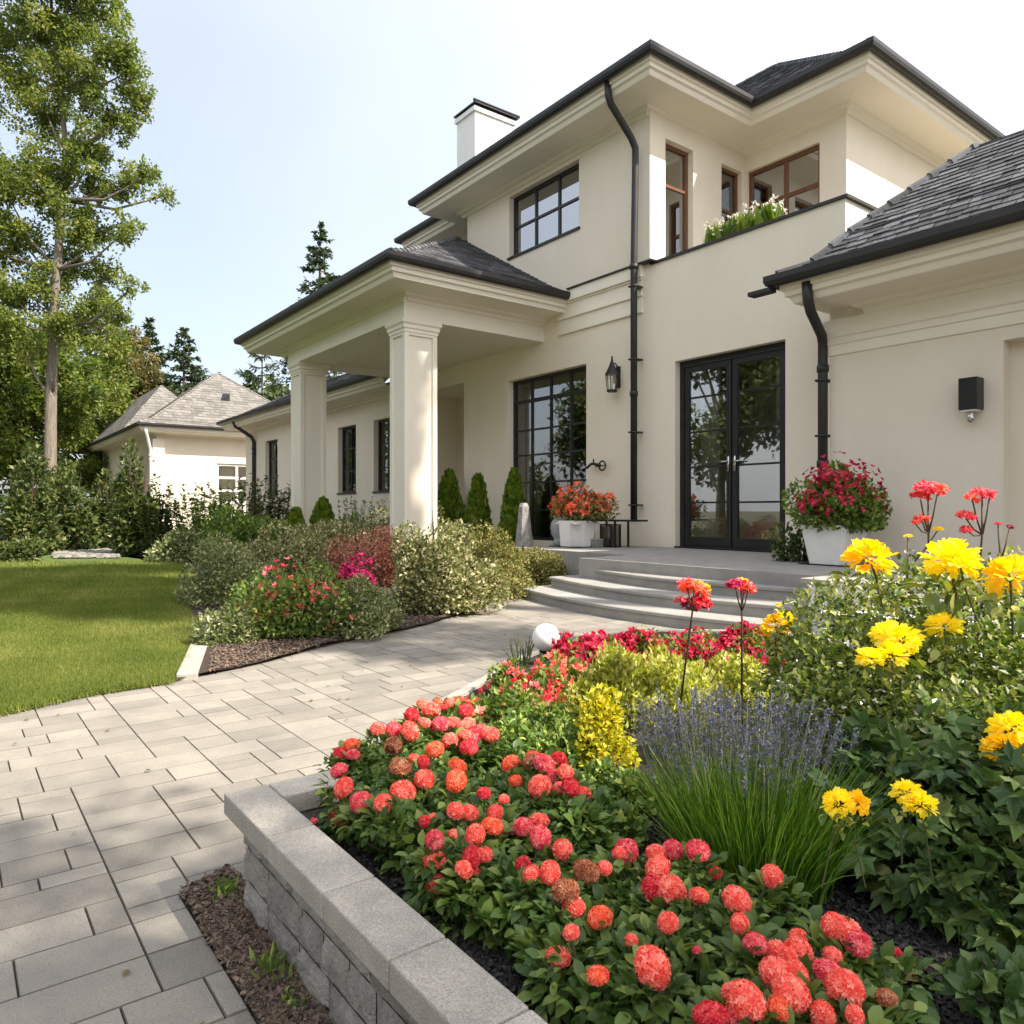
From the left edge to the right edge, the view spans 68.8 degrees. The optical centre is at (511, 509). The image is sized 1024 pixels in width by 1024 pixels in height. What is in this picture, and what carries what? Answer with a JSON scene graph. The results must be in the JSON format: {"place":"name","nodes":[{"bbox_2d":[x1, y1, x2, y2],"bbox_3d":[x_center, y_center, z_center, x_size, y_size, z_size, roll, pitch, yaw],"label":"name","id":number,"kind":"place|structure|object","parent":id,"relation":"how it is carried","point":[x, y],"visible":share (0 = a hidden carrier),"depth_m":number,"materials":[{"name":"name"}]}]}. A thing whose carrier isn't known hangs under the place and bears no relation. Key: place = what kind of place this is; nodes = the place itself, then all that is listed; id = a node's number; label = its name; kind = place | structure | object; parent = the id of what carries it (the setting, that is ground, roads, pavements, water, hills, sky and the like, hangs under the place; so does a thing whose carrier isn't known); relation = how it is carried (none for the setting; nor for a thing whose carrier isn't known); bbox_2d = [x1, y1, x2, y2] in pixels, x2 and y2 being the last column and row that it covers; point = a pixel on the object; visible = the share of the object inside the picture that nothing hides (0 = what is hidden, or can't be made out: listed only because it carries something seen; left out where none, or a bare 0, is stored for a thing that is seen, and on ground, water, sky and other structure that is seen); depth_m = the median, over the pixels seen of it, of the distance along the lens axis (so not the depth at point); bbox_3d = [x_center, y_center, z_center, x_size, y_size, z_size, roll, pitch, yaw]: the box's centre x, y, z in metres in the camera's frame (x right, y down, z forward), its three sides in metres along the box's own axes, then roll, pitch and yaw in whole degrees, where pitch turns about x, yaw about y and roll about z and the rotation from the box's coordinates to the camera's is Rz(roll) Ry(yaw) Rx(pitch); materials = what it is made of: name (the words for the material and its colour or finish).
{"place":"outdoors","nodes":[
{"label":"outdoors","id":0,"kind":"place"},
{"bbox_2d":[0,512,194,581],"bbox_3d":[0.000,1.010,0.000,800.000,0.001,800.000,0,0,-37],"label":"ground","id":1,"kind":"structure","parent":0,"point":[136,557],"depth_m":15.89,"materials":[{"name":"green plant"}]},
{"bbox_2d":[0,441,67,554],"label":"dark shrub","id":2,"kind":"object","parent":1,"relation":"on","point":[21,517],"visible":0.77,"depth_m":15.41,"materials":[{"name":"green plant"}]},
{"bbox_2d":[0,302,109,509],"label":"broadleaf tree","id":3,"kind":"object","parent":1,"relation":"on","point":[24,393],"visible":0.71,"depth_m":26.09,"materials":[{"name":"green plant"}]},
{"bbox_2d":[37,458,105,549],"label":"dark shrub","id":4,"kind":"object","parent":1,"relation":"on","point":[76,516],"visible":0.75,"depth_m":16.62,"materials":[{"name":"green plant"}]},
{"bbox_2d":[20,283,142,494],"bbox_3d":[-20.106,-4.912,35.891,5.935,11.823,6.033,0,0,14],"label":"broadleaf tree","id":5,"kind":"object","parent":1,"relation":"on","point":[89,468],"visible":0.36,"depth_m":35.48,"materials":[{"name":"green plant"}]},
{"bbox_2d":[0,0,180,518],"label":"tall tree","id":6,"kind":"object","parent":1,"relation":"on","point":[63,31],"visible":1,"depth_m":21.77,"materials":[{"name":"green plant"}]},
{"bbox_2d":[79,468,116,548],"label":"dark shrub","id":7,"kind":"object","parent":1,"relation":"on","point":[100,504],"visible":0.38,"depth_m":17.51,"materials":[{"name":"green plant"}]},
{"bbox_2d":[0,765,259,1023],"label":"joint sand","id":8,"kind":"structure","parent":1,"relation":"on","point":[225,969],"depth_m":1.57,"materials":[{"name":"grey sand"}]},
{"bbox_2d":[180,872,268,1007],"bbox_3d":[0.717,0.946,-0.064,0.135,0.001,5.030,0,0,-37],"label":"mulch strip","id":9,"kind":"object","parent":8,"relation":"on","point":[196,916],"visible":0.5,"depth_m":1.78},
{"bbox_2d":[178,864,335,1023],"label":"bark chips","id":10,"kind":"object","parent":9,"relation":"on","point":[230,933],"visible":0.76,"depth_m":1.58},
{"bbox_2d":[99,324,163,401],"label":"broadleaf tree","id":11,"kind":"object","parent":1,"relation":"on","point":[147,374],"visible":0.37,"depth_m":40.17,"materials":[{"name":"green plant"}]},
{"bbox_2d":[106,437,164,556],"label":"dark shrub","id":12,"kind":"object","parent":1,"relation":"on","point":[126,537],"visible":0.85,"depth_m":15.14,"materials":[{"name":"green plant"}]},
{"bbox_2d":[70,372,270,534],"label":"neighbour house","id":13,"kind":"structure","parent":1,"relation":"on","point":[184,438],"depth_m":28.83,"materials":[{"name":"paint"}]},
{"bbox_2d":[156,326,220,395],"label":"spruce tree","id":14,"kind":"object","parent":1,"relation":"on","point":[185,360],"visible":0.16,"depth_m":45.76,"materials":[{"name":"green plant"}]},
{"bbox_2d":[254,221,345,400],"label":"spruce tree","id":15,"kind":"object","parent":1,"relation":"on","point":[318,263],"visible":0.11,"depth_m":41.65,"materials":[{"name":"green plant"}]},
{"bbox_2d":[216,35,1023,582],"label":"house","id":16,"kind":"structure","parent":1,"relation":"on","point":[862,299],"depth_m":10.93,"materials":[{"name":"paint"}]},
{"bbox_2d":[336,426,355,494],"bbox_3d":[-4.079,-1.247,18.780,0.210,1.703,1.110,0,0,-37],"label":"window","id":17,"kind":"structure","parent":16,"relation":"in","point":[348,433],"depth_m":18.97,"materials":[{"name":"black glass"}]},
{"bbox_2d":[372,419,389,492],"bbox_3d":[-2.900,-1.247,17.227,0.210,1.703,1.010,0,0,-37],"label":"window","id":18,"kind":"structure","parent":16,"relation":"in","point":[383,425],"depth_m":17.47,"materials":[{"name":"black glass"}]},
{"bbox_2d":[507,163,579,260],"bbox_3d":[0.559,-5.017,12.652,0.190,1.123,1.900,0,0,-37],"label":"window","id":19,"kind":"structure","parent":16,"relation":"in","point":[548,212],"depth_m":12.70,"materials":[{"name":"black glass"}]},
{"bbox_2d":[513,366,585,540],"bbox_3d":[0.666,-0.890,12.652,0.060,2.816,2.046,0,0,-37],"label":"window","id":20,"kind":"structure","parent":16,"relation":"in","point":[549,410],"depth_m":12.73,"materials":[{"name":"black glass"}]},
{"bbox_2d":[665,143,687,256],"bbox_3d":[2.402,-4.205,11.176,0.616,2.406,0.060,0,0,-37],"label":"window","id":21,"kind":"structure","parent":16,"relation":"in","point":[676,160],"depth_m":11.22,"materials":[{"name":"brown wood"}]},
{"bbox_2d":[721,167,737,223],"bbox_3d":[3.409,-4.480,11.916,0.516,1.856,0.060,0,0,-37],"label":"window","id":22,"kind":"structure","parent":16,"relation":"in","point":[729,180],"depth_m":11.97,"materials":[{"name":"brown wood"}]},
{"bbox_2d":[674,341,784,552],"bbox_3d":[2.932,-0.764,9.771,0.485,2.568,1.696,0,0,-37],"label":"french door","id":23,"kind":"structure","parent":16,"relation":"in","point":[709,367],"depth_m":9.96,"materials":[{"name":"black metal"}]},
{"bbox_2d":[703,194,787,242],"bbox_3d":[3.143,-3.537,10.134,0.469,1.114,1.230,0,0,-37],"label":"balcony planter","id":24,"kind":"object","parent":16,"relation":"on","point":[748,219],"visible":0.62,"depth_m":9.95,"materials":[{"name":"plant"}]},
{"bbox_2d":[749,144,819,214],"bbox_3d":[4.211,-4.480,11.538,0.060,1.856,1.246,0,0,-37],"label":"window","id":25,"kind":"structure","parent":16,"relation":"in","point":[795,178],"depth_m":11.45,"materials":[{"name":"brown wood"}]},
{"bbox_2d":[958,376,983,422],"bbox_3d":[4.110,-0.980,6.698,0.146,0.400,0.156,0,0,-37],"label":"wall light","id":26,"kind":"object","parent":16,"relation":"attached to","point":[970,396],"visible":1,"depth_m":6.65,"materials":[{"name":"black metal"}]},
{"bbox_2d":[0,554,200,715],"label":"lawn","id":27,"kind":"structure","parent":0,"point":[48,557],"depth_m":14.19,"materials":[{"name":"green plant"}]},
{"bbox_2d":[0,532,45,562],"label":"shrub","id":28,"kind":"object","parent":27,"relation":"on","point":[19,550],"visible":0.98,"depth_m":13.50,"materials":[{"name":"green plant"}]},
{"bbox_2d":[130,553,489,678],"bbox_3d":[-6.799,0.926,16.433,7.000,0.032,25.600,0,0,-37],"label":"mulch bed","id":29,"kind":"object","parent":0,"point":[205,663],"visible":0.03,"depth_m":5.23,"materials":[{"name":"brown wood"}]},
{"bbox_2d":[130,473,181,549],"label":"tall perennial","id":30,"kind":"object","parent":29,"relation":"on","point":[163,525],"visible":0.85,"depth_m":14.94,"materials":[{"name":"green plant"}]},
{"bbox_2d":[141,522,208,563],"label":"leafy shrub","id":31,"kind":"object","parent":29,"relation":"on","point":[172,547],"visible":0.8,"depth_m":13.39,"materials":[{"name":"green plant"}]},
{"bbox_2d":[149,480,247,539],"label":"tall perennial","id":32,"kind":"object","parent":29,"relation":"on","point":[198,513],"visible":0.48,"depth_m":15.38,"materials":[{"name":"green plant"}]},
{"bbox_2d":[189,597,261,646],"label":"shrub","id":33,"kind":"object","parent":29,"relation":"on","point":[221,630],"visible":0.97,"depth_m":5.18,"materials":[{"name":"green plant"}]},
{"bbox_2d":[173,530,287,607],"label":"variegated shrub","id":34,"kind":"object","parent":29,"relation":"on","point":[216,590],"visible":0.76,"depth_m":7.36,"materials":[{"name":"green plant"}]},
{"bbox_2d":[200,498,286,559],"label":"leafy shrub","id":35,"kind":"object","parent":29,"relation":"on","point":[236,524],"visible":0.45,"depth_m":13.50,"materials":[{"name":"green plant"}]},
{"bbox_2d":[236,473,290,530],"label":"tall perennial","id":36,"kind":"object","parent":29,"relation":"on","point":[277,512],"visible":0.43,"depth_m":14.99,"materials":[{"name":"green plant"}]},
{"bbox_2d":[212,517,331,583],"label":"variegated shrub","id":37,"kind":"object","parent":29,"relation":"on","point":[275,552],"visible":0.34,"depth_m":8.96,"materials":[{"name":"green plant"}]},
{"bbox_2d":[224,556,369,640],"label":"rose bush","id":38,"kind":"object","parent":29,"relation":"on","point":[283,608],"visible":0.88,"depth_m":5.41,"materials":[{"name":"green plant"}]},
{"bbox_2d":[276,518,365,584],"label":"variegated shrub","id":39,"kind":"object","parent":29,"relation":"on","point":[321,527],"visible":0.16,"depth_m":9.61,"materials":[{"name":"green plant"}]},
{"bbox_2d":[304,573,405,640],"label":"shrub","id":40,"kind":"object","parent":29,"relation":"on","point":[370,596],"visible":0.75,"depth_m":5.55,"materials":[{"name":"green plant"}]},
{"bbox_2d":[313,519,403,587],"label":"red leaf shrub","id":41,"kind":"object","parent":29,"relation":"on","point":[382,571],"visible":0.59,"depth_m":9.04,"materials":[{"name":"red plant"}]},
{"bbox_2d":[384,509,510,614],"bbox_3d":[-0.615,0.475,6.875,1.202,0.964,0.964,0,0,17],"label":"variegated shrub","id":42,"kind":"object","parent":29,"relation":"on","point":[428,574],"visible":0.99,"depth_m":6.70,"materials":[{"name":"green plant"}]},
{"bbox_2d":[437,468,465,538],"bbox_3d":[-1.204,0.067,14.302,0.835,1.766,0.820,0,0,-37],"label":"clipped conifer","id":43,"kind":"object","parent":29,"relation":"on","point":[449,497],"visible":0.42,"depth_m":14.18,"materials":[{"name":"green plant"}]},
{"bbox_2d":[463,472,493,547],"bbox_3d":[-0.590,0.142,12.947,0.608,1.616,0.678,0,0,-37],"label":"clipped conifer","id":44,"kind":"object","parent":29,"relation":"on","point":[478,509],"visible":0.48,"depth_m":12.82,"materials":[{"name":"green plant"}]},
{"bbox_2d":[435,520,535,586],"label":"variegated shrub","id":45,"kind":"object","parent":29,"relation":"on","point":[506,553],"visible":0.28,"depth_m":8.57,"materials":[{"name":"green plant"}]},
{"bbox_2d":[461,558,536,600],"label":"hedge shrub","id":46,"kind":"object","parent":29,"relation":"on","point":[516,589],"visible":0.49,"depth_m":7.93,"materials":[{"name":"green plant"}]},
{"bbox_2d":[496,467,533,549],"bbox_3d":[0.046,0.120,12.016,0.632,1.660,0.630,0,0,-8],"label":"clipped conifer","id":47,"kind":"object","parent":29,"relation":"on","point":[513,497],"visible":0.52,"depth_m":11.90,"materials":[{"name":"green plant"}]},
{"bbox_2d":[509,540,570,585],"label":"hedge shrub","id":48,"kind":"object","parent":29,"relation":"on","point":[543,566],"visible":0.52,"depth_m":9.12,"materials":[{"name":"green plant"}]},
{"bbox_2d":[0,596,682,1023],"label":"paved path","id":49,"kind":"structure","parent":0,"point":[92,916],"depth_m":2.56,"materials":[{"name":"stone"}]},
{"bbox_2d":[224,770,547,1023],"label":"planter wall","id":50,"kind":"structure","parent":49,"relation":"on","point":[355,940],"depth_m":1.34,"materials":[{"name":"stone"}]},
{"bbox_2d":[515,545,925,635],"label":"porch steps","id":51,"kind":"structure","parent":49,"relation":"on","point":[632,583],"depth_m":6.90,"materials":[{"name":"concrete"}]},
{"bbox_2d":[550,520,599,547],"bbox_3d":[0.903,0.334,10.578,0.510,0.370,0.580,0,0,-37],"label":"bowl planter","id":52,"kind":"object","parent":51,"relation":"on","point":[576,534],"visible":0.87,"depth_m":10.38,"materials":[{"name":"ceramic"}]},
{"bbox_2d":[547,481,620,522],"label":"flowering shrub","id":53,"kind":"object","parent":52,"relation":"in","point":[589,506],"visible":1,"depth_m":10.42,"materials":[{"name":"red plant"}]},
{"bbox_2d":[768,521,808,561],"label":"trailing plant","id":54,"kind":"object","parent":51,"relation":"on","point":[790,547],"visible":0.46,"depth_m":7.57,"materials":[{"name":"green plant"}]},
{"bbox_2d":[798,524,866,566],"bbox_3d":[3.049,0.329,7.098,0.460,0.380,0.480,0,0,-37],"label":"square planter","id":55,"kind":"object","parent":51,"relation":"on","point":[824,547],"visible":0.64,"depth_m":6.95,"materials":[{"name":"ceramic"}]},
{"bbox_2d":[779,451,892,533],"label":"flowering shrub","id":56,"kind":"object","parent":55,"relation":"in","point":[844,498],"visible":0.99,"depth_m":6.85,"materials":[{"name":"red plant"}]},
{"bbox_2d":[0,0,1023,511],"label":"sky","id":57,"kind":"structure","parent":0,"point":[274,120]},
{"bbox_2d":[316,632,1019,1023],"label":"raised bed mulch","id":58,"kind":"object","parent":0,"point":[644,758],"visible":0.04,"depth_m":1.79,"materials":[{"name":"black soil"}]},
{"bbox_2d":[313,720,438,793],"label":"pompon flower plant","id":59,"kind":"object","parent":58,"relation":"on","point":[359,756],"visible":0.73,"depth_m":2.02,"materials":[{"name":"red plant"}]},
{"bbox_2d":[311,741,483,864],"bbox_3d":[-0.275,0.697,1.806,0.435,0.204,0.421,0,0,24],"label":"pompon flower plant","id":60,"kind":"object","parent":58,"relation":"on","point":[406,779],"visible":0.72,"depth_m":1.77,"materials":[{"name":"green plant"}]},
{"bbox_2d":[330,768,482,897],"bbox_3d":[-0.215,0.694,1.657,0.339,0.210,0.449,0,0,-37],"label":"pompon flower plant","id":61,"kind":"object","parent":58,"relation":"on","point":[389,827],"visible":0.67,"depth_m":1.59,"materials":[{"name":"green plant"}]},
{"bbox_2d":[394,697,489,737],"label":"pompon flower plant","id":62,"kind":"object","parent":58,"relation":"on","point":[439,706],"visible":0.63,"depth_m":2.42,"materials":[{"name":"red plant"}]},
{"bbox_2d":[414,716,486,746],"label":"pompon flower plant","id":63,"kind":"object","parent":58,"relation":"on","point":[438,725],"visible":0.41,"depth_m":2.26,"materials":[{"name":"red plant"}]},
{"bbox_2d":[422,726,524,781],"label":"pompon flower plant","id":64,"kind":"object","parent":58,"relation":"on","point":[486,748],"visible":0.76,"depth_m":2.06,"materials":[{"name":"green plant"}]},
{"bbox_2d":[394,823,589,961],"bbox_3d":[-0.014,0.696,1.401,0.399,0.197,0.312,0,0,34],"label":"pompon flower plant","id":65,"kind":"object","parent":58,"relation":"on","point":[474,893],"visible":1,"depth_m":1.35,"materials":[{"name":"green plant"}]},
{"bbox_2d":[426,787,574,873],"bbox_3d":[-0.050,0.697,1.541,0.329,0.191,0.324,0,0,-37],"label":"pompon flower plant","id":66,"kind":"object","parent":58,"relation":"on","point":[505,828],"visible":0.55,"depth_m":1.53,"materials":[{"name":"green plant"}]},
{"bbox_2d":[478,656,534,694],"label":"red flower bush","id":67,"kind":"object","parent":58,"relation":"on","point":[505,668],"visible":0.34,"depth_m":3.24,"materials":[{"name":"green plant"}]},
{"bbox_2d":[476,711,538,747],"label":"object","id":68,"kind":"object","parent":58,"relation":"on","point":[510,729],"visible":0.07,"depth_m":2.33,"materials":[{"name":"green plant"}]},
{"bbox_2d":[471,747,584,812],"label":"pompon flower plant","id":69,"kind":"object","parent":58,"relation":"on","point":[508,764],"visible":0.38,"depth_m":1.88,"materials":[{"name":"red plant"}]},
{"bbox_2d":[484,675,572,722],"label":"red flower bush","id":70,"kind":"object","parent":58,"relation":"on","point":[512,698],"visible":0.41,"depth_m":2.71,"materials":[{"name":"green plant"}]},
{"bbox_2d":[499,700,576,738],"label":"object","id":71,"kind":"object","parent":58,"relation":"on","point":[555,717],"visible":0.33,"depth_m":2.50,"materials":[{"name":"green plant"}]},
{"bbox_2d":[522,660,567,704],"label":"red flower bush","id":72,"kind":"object","parent":58,"relation":"on","point":[546,681],"visible":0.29,"depth_m":3.04,"materials":[{"name":"green plant"}]},
{"bbox_2d":[486,753,615,823],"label":"pompon flower plant","id":73,"kind":"object","parent":58,"relation":"on","point":[544,763],"visible":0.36,"depth_m":1.78,"materials":[{"name":"red plant"}]},
{"bbox_2d":[519,647,588,688],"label":"red flower bush","id":74,"kind":"object","parent":58,"relation":"on","point":[571,669],"visible":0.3,"depth_m":3.29,"materials":[{"name":"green plant"}]},
{"bbox_2d":[511,721,604,769],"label":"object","id":75,"kind":"object","parent":58,"relation":"on","point":[563,741],"visible":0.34,"depth_m":2.20,"materials":[{"name":"green plant"}]},
{"bbox_2d":[510,774,626,875],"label":"pompon flower plant","id":76,"kind":"object","parent":58,"relation":"on","point":[579,813],"visible":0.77,"depth_m":1.63,"materials":[{"name":"green plant"}]},
{"bbox_2d":[551,629,631,668],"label":"red flower bush","id":77,"kind":"object","parent":58,"relation":"on","point":[591,642],"visible":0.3,"depth_m":3.73,"materials":[{"name":"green plant"}]},
{"bbox_2d":[555,637,657,733],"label":"chartreuse shrub","id":78,"kind":"object","parent":58,"relation":"on","point":[623,672],"visible":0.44,"depth_m":2.64,"materials":[{"name":"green plant"}]},
{"bbox_2d":[572,682,641,771],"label":"golden shrub","id":79,"kind":"object","parent":58,"relation":"on","point":[597,720],"visible":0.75,"depth_m":2.19,"materials":[{"name":"yellow plant"}]},
{"bbox_2d":[505,877,744,1023],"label":"pompon flower plant","id":80,"kind":"object","parent":58,"relation":"on","point":[648,980],"visible":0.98,"depth_m":1.10,"materials":[{"name":"green plant"}]},
{"bbox_2d":[580,752,673,822],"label":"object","id":81,"kind":"object","parent":58,"relation":"on","point":[619,784],"visible":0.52,"depth_m":1.90,"materials":[{"name":"green plant"}]},
{"bbox_2d":[603,794,651,850],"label":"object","id":82,"kind":"object","parent":58,"relation":"on","point":[633,827],"visible":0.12,"depth_m":1.67,"materials":[{"name":"green plant"}]},
{"bbox_2d":[603,623,693,666],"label":"red flower bush","id":83,"kind":"object","parent":58,"relation":"on","point":[641,641],"visible":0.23,"depth_m":3.91,"materials":[{"name":"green plant"}]},
{"bbox_2d":[313,788,1015,1023],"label":"bark chips","id":84,"kind":"object","parent":58,"relation":"on","point":[947,1002],"visible":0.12,"depth_m":1.32,"materials":[{"name":"black wood"}]},
{"bbox_2d":[627,642,735,737],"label":"chartreuse shrub","id":85,"kind":"object","parent":58,"relation":"on","point":[669,681],"visible":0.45,"depth_m":2.66,"materials":[{"name":"green plant"}]},
{"bbox_2d":[555,837,822,1002],"bbox_3d":[0.302,0.700,1.290,0.494,0.195,0.442,0,0,-37],"label":"pompon flower plant","id":86,"kind":"object","parent":58,"relation":"on","point":[651,884],"visible":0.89,"depth_m":1.29,"materials":[{"name":"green plant"}]},
{"bbox_2d":[673,576,713,737],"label":"tall flower","id":87,"kind":"object","parent":58,"relation":"on","point":[696,600],"visible":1,"depth_m":2.49,"materials":[{"name":"orange plant"}]},
{"bbox_2d":[658,625,746,673],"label":"red flower bush","id":88,"kind":"object","parent":58,"relation":"on","point":[701,646],"visible":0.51,"depth_m":3.93,"materials":[{"name":"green plant"}]},
{"bbox_2d":[625,681,869,838],"bbox_3d":[0.512,0.598,1.731,0.544,0.364,0.552,0,0,-37],"label":"lavender","id":89,"kind":"object","parent":58,"relation":"on","point":[770,748],"visible":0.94,"depth_m":1.68,"materials":[{"name":"purple plant"}]},
{"bbox_2d":[708,620,786,670],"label":"red flower bush","id":90,"kind":"object","parent":58,"relation":"on","point":[750,636],"visible":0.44,"depth_m":3.97,"materials":[{"name":"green plant"}]},
{"bbox_2d":[606,727,911,913],"bbox_3d":[0.489,0.635,1.560,0.621,0.270,0.571,0,0,30],"label":"reed clump","id":91,"kind":"object","parent":58,"relation":"on","point":[756,841],"visible":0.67,"depth_m":1.46,"materials":[{"name":"green plant"}]},
{"bbox_2d":[718,649,816,740],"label":"chartreuse shrub","id":92,"kind":"object","parent":58,"relation":"on","point":[731,682],"visible":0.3,"depth_m":2.64,"materials":[{"name":"green plant"}]},
{"bbox_2d":[672,908,943,1023],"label":"pompon flower plant","id":93,"kind":"object","parent":58,"relation":"on","point":[797,976],"visible":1,"depth_m":1.02,"materials":[{"name":"red plant"}]},
{"bbox_2d":[747,537,1023,952],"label":"yellow flower bush","id":94,"kind":"object","parent":58,"relation":"on","point":[951,763],"visible":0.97,"depth_m":1.68,"materials":[{"name":"green plant"}]},
{"bbox_2d":[800,573,1023,656],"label":"porch cheek wall","id":95,"kind":"structure","parent":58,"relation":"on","point":[820,579],"depth_m":5.41,"materials":[{"name":"white paint"}]},
{"bbox_2d":[908,479,949,675],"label":"tall flower","id":96,"kind":"object","parent":58,"relation":"on","point":[926,491],"visible":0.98,"depth_m":2.20,"materials":[{"name":"red plant"}]},
{"bbox_2d":[929,941,1023,1023],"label":"plant","id":97,"kind":"object","parent":58,"relation":"on","point":[999,968],"visible":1,"depth_m":1.07,"materials":[{"name":"green plant"}]},
{"bbox_2d":[955,487,997,669],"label":"tall flower","id":98,"kind":"object","parent":58,"relation":"on","point":[983,493],"visible":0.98,"depth_m":2.15,"materials":[{"name":"red plant"}]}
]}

